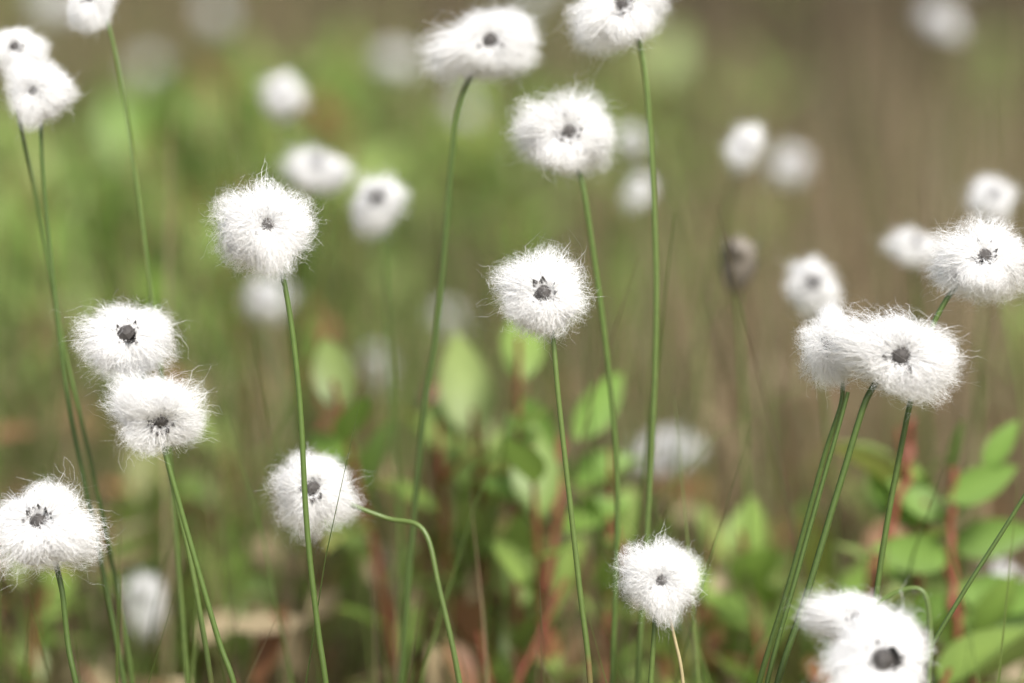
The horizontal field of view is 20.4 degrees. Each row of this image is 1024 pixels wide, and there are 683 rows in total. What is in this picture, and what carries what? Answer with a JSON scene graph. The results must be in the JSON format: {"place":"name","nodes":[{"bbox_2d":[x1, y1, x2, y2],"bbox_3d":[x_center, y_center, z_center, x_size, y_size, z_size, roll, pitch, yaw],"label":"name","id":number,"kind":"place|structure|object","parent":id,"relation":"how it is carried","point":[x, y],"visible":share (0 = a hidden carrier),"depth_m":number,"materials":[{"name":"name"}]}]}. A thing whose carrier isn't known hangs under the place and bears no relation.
{"place":"outdoors","nodes":[
{"label":"outdoors","id":0,"kind":"place"},
{"bbox_2d":[0,355,1018,682],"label":"sedge leaves","id":1,"kind":"object","parent":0,"point":[696,663],"visible":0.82,"depth_m":1.02,"materials":[{"name":"green plant"}]},
{"bbox_2d":[0,0,1023,682],"bbox_3d":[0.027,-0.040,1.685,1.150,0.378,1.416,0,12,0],"label":"sedge blades","id":2,"kind":"object","parent":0,"point":[624,622],"visible":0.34,"depth_m":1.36,"materials":[{"name":"green plant"}]},
{"bbox_2d":[0,0,1023,682],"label":"green grass","id":3,"kind":"structure","parent":0,"point":[300,554],"depth_m":1.58,"materials":[{"name":"green plant"}]},
{"bbox_2d":[0,321,1023,682],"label":"sedge blades","id":4,"kind":"object","parent":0,"point":[332,679],"visible":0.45,"depth_m":1.15,"materials":[{"name":"green plant"}]},
{"label":"bog ground","id":5,"kind":"structure","parent":0,"visible":0},
{"bbox_2d":[44,565,804,682],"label":"thatch","id":6,"kind":"object","parent":5,"relation":"on","point":[51,672],"visible":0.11,"depth_m":1.26,"materials":[{"name":"brown plant"}]},
{"bbox_2d":[0,0,1023,682],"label":"dwarf willow","id":7,"kind":"object","parent":5,"relation":"on","point":[464,384],"depth_m":1.29,"materials":[{"name":"green plant"}]},
{"bbox_2d":[0,119,1023,682],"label":"dead leaf litter","id":8,"kind":"object","parent":5,"relation":"on","point":[262,625],"visible":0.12,"depth_m":1.23,"materials":[{"name":"brown dry leaves"}]},
{"bbox_2d":[0,0,1023,346],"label":"leaning straws","id":9,"kind":"object","parent":5,"relation":"on","point":[964,128],"visible":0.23,"depth_m":2.69,"materials":[{"name":"brown plant"}]},
{"bbox_2d":[0,0,1023,298],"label":"heather clumps","id":10,"kind":"object","parent":5,"relation":"on","point":[804,36],"visible":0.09,"depth_m":3.13,"materials":[{"name":"brown plant"}]},
{"bbox_2d":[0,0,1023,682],"bbox_3d":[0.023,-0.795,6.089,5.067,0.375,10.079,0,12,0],"label":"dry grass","id":11,"kind":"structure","parent":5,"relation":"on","point":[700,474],"depth_m":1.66,"materials":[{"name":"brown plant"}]},
{"bbox_2d":[13,0,1023,682],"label":"flower stems","id":12,"kind":"object","parent":5,"relation":"on","point":[649,514],"visible":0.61,"depth_m":0.99,"materials":[{"name":"green plant"}]},
{"bbox_2d":[0,20,62,90],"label":"cottongrass flower head","id":13,"kind":"object","parent":12,"relation":"on","point":[19,42],"visible":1,"depth_m":1.00},
{"bbox_2d":[0,46,87,139],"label":"cottongrass flower head","id":14,"kind":"object","parent":12,"relation":"on","point":[41,93],"visible":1,"depth_m":0.98},
{"bbox_2d":[28,0,70,18],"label":"cottongrass flower head","id":15,"kind":"object","parent":12,"relation":"on","point":[53,7],"visible":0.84,"depth_m":2.08},
{"bbox_2d":[0,463,125,586],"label":"cottongrass flower head","id":16,"kind":"object","parent":12,"relation":"on","point":[48,526],"visible":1,"depth_m":0.94},
{"bbox_2d":[63,0,117,39],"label":"cottongrass flower head","id":17,"kind":"object","parent":12,"relation":"on","point":[88,14],"visible":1,"depth_m":0.99},
{"bbox_2d":[54,289,199,387],"bbox_3d":[-0.130,-0.001,0.962,0.053,0.036,0.028,-1,-30,-4],"label":"cottongrass flower head","id":18,"kind":"object","parent":12,"relation":"on","point":[137,339],"visible":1,"depth_m":0.96},
{"bbox_2d":[119,568,164,650],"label":"cottongrass flower head","id":19,"kind":"object","parent":12,"relation":"on","point":[142,585],"visible":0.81,"depth_m":1.21},
{"bbox_2d":[132,54,167,82],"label":"cottongrass flower head","id":20,"kind":"object","parent":12,"relation":"on","point":[153,64],"visible":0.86,"depth_m":2.16},
{"bbox_2d":[84,352,220,468],"bbox_3d":[-0.120,0.023,0.947,0.041,0.038,0.048,7,14,31],"label":"cottongrass flower head","id":21,"kind":"object","parent":12,"relation":"on","point":[153,415],"visible":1,"depth_m":0.94},
{"bbox_2d":[202,0,232,28],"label":"cottongrass flower head","id":22,"kind":"object","parent":12,"relation":"on","point":[214,11],"visible":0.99,"depth_m":2.10},
{"bbox_2d":[200,157,326,286],"bbox_3d":[-0.081,-0.037,0.947,0.046,0.047,0.042,-26,-7,-15],"label":"cottongrass flower head","id":23,"kind":"object","parent":12,"relation":"on","point":[266,229],"visible":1,"depth_m":0.94},
{"bbox_2d":[235,273,297,326],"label":"cottongrass flower head","id":24,"kind":"object","parent":12,"relation":"on","point":[264,291],"visible":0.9,"depth_m":1.31},
{"bbox_2d":[256,67,311,127],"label":"cottongrass flower head","id":25,"kind":"object","parent":12,"relation":"on","point":[284,97],"visible":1,"depth_m":1.24},
{"bbox_2d":[257,141,364,196],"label":"cottongrass flower head","id":26,"kind":"object","parent":12,"relation":"on","point":[315,173],"visible":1,"depth_m":1.16},
{"bbox_2d":[258,446,375,553],"bbox_3d":[-0.068,0.054,0.975,0.040,0.041,0.034,5,13,21],"label":"cottongrass flower head","id":27,"kind":"object","parent":12,"relation":"attached to","point":[324,479],"visible":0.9,"depth_m":0.97},
{"bbox_2d":[358,346,394,394],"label":"cottongrass flower head","id":28,"kind":"object","parent":12,"relation":"on","point":[378,362],"visible":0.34,"depth_m":1.50},
{"bbox_2d":[346,168,412,251],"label":"cottongrass flower head","id":29,"kind":"object","parent":12,"relation":"on","point":[378,205],"visible":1,"depth_m":1.09},
{"bbox_2d":[372,44,422,75],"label":"cottongrass flower head","id":30,"kind":"object","parent":12,"relation":"on","point":[400,62],"visible":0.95,"depth_m":1.85},
{"bbox_2d":[419,385,441,407],"bbox_3d":[-0.034,0.027,1.220,0.012,0.017,0.013,3,13,-18],"label":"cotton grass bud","id":31,"kind":"object","parent":12,"relation":"on","point":[437,395],"visible":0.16,"depth_m":1.22,"materials":[{"name":"beige plant"}]},
{"bbox_2d":[429,303,471,332],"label":"cottongrass flower head","id":32,"kind":"object","parent":12,"relation":"on","point":[444,317],"visible":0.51,"depth_m":1.59},
{"bbox_2d":[447,94,491,123],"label":"cottongrass flower head","id":33,"kind":"object","parent":12,"relation":"on","point":[465,106],"visible":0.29,"depth_m":2.07},
{"bbox_2d":[399,0,557,101],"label":"cottongrass flower head","id":34,"kind":"object","parent":12,"relation":"on","point":[495,44],"visible":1,"depth_m":1.00},
{"bbox_2d":[519,0,539,8],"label":"cottongrass flower head","id":35,"kind":"object","parent":12,"relation":"on","point":[532,1],"visible":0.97,"depth_m":2.07},
{"bbox_2d":[477,234,595,356],"bbox_3d":[0.009,-0.017,0.951,0.048,0.044,0.032,-11,-17,-3],"label":"cottongrass flower head","id":36,"kind":"object","parent":12,"relation":"on","point":[542,298],"visible":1,"depth_m":0.94},
{"bbox_2d":[498,65,630,180],"bbox_3d":[0.018,-0.075,0.995,0.050,0.047,0.041,-5,13,-21],"label":"cottongrass flower head","id":37,"kind":"object","parent":12,"relation":"on","point":[565,137],"visible":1,"depth_m":0.99},
{"bbox_2d":[557,0,675,66],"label":"cottongrass flower head","id":38,"kind":"object","parent":12,"relation":"attached to","point":[615,22],"visible":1,"depth_m":0.98},
{"bbox_2d":[616,123,647,159],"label":"cottongrass flower head","id":39,"kind":"object","parent":12,"relation":"on","point":[627,142],"visible":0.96,"depth_m":1.34},
{"bbox_2d":[622,171,650,213],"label":"cottongrass flower head","id":40,"kind":"object","parent":12,"relation":"on","point":[640,192],"visible":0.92,"depth_m":1.32},
{"bbox_2d":[609,526,713,641],"bbox_3d":[0.050,0.080,0.947,0.038,0.040,0.035,-21,-3,-1],"label":"cottongrass flower head","id":41,"kind":"object","parent":12,"relation":"attached to","point":[660,581],"visible":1,"depth_m":0.94},
{"bbox_2d":[626,423,716,479],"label":"cottongrass flower head","id":42,"kind":"object","parent":12,"relation":"attached to","point":[666,460],"visible":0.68,"depth_m":1.29},
{"bbox_2d":[718,231,761,292],"bbox_3d":[0.087,-0.030,1.100,0.018,0.023,0.018,3,13,-18],"label":"flower bud","id":43,"kind":"object","parent":12,"relation":"on","point":[742,254],"visible":0.95,"depth_m":1.10,"materials":[{"name":"beige plant"}]},
{"bbox_2d":[718,116,769,175],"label":"cottongrass flower head","id":44,"kind":"object","parent":12,"relation":"on","point":[744,145],"visible":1,"depth_m":1.17},
{"bbox_2d":[768,140,810,192],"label":"cottongrass flower head","id":45,"kind":"object","parent":12,"relation":"on","point":[787,165],"visible":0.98,"depth_m":1.50},
{"bbox_2d":[778,252,848,321],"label":"cottongrass flower head","id":46,"kind":"object","parent":12,"relation":"on","point":[809,285],"visible":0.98,"depth_m":1.08},
{"bbox_2d":[792,286,856,407],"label":"cottongrass flower head","id":47,"kind":"object","parent":12,"relation":"on","point":[823,367],"visible":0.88,"depth_m":0.95},
{"bbox_2d":[783,579,909,647],"bbox_3d":[0.107,0.090,0.923,0.046,0.027,0.030,6,-18,-4],"label":"cottongrass flower head","id":48,"kind":"object","parent":12,"relation":"on","point":[821,619],"visible":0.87,"depth_m":0.92},
{"bbox_2d":[803,580,938,682],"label":"cottongrass flower head","id":49,"kind":"object","parent":12,"relation":"on","point":[881,647],"visible":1,"depth_m":0.90},
{"bbox_2d":[792,291,979,418],"bbox_3d":[0.123,0.005,0.944,0.069,0.040,0.045,10,-3,8],"label":"cottongrass flower","id":50,"kind":"object","parent":12,"relation":"on","point":[898,356],"visible":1,"depth_m":0.94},
{"bbox_2d":[872,224,945,277],"bbox_3d":[0.157,-0.036,1.128,0.037,0.021,0.023,0,-17,-12],"label":"cottongrass flower","id":51,"kind":"object","parent":12,"relation":"on","point":[907,247],"visible":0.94,"depth_m":1.12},
{"bbox_2d":[917,2,964,42],"bbox_3d":[0.242,-0.179,1.598,0.040,0.026,0.021,9,15,36],"label":"cottongrass flower","id":52,"kind":"object","parent":12,"relation":"on","point":[938,21],"visible":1,"depth_m":1.59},
{"bbox_2d":[918,200,1023,311],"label":"cottongrass flower","id":53,"kind":"object","parent":12,"relation":"on","point":[982,262],"visible":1,"depth_m":0.95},
{"bbox_2d":[954,171,1021,224],"bbox_3d":[0.190,-0.057,1.140,0.027,0.027,0.022,28,-10,19],"label":"cottongrass flower","id":54,"kind":"object","parent":12,"relation":"on","point":[994,193],"visible":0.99,"depth_m":1.14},
{"bbox_2d":[980,557,1021,579],"bbox_3d":[0.207,0.101,1.201,0.024,0.020,0.017,-8,14,-32],"label":"cottongrass flower","id":55,"kind":"object","parent":12,"relation":"on","point":[1002,570],"visible":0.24,"depth_m":1.20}
]}

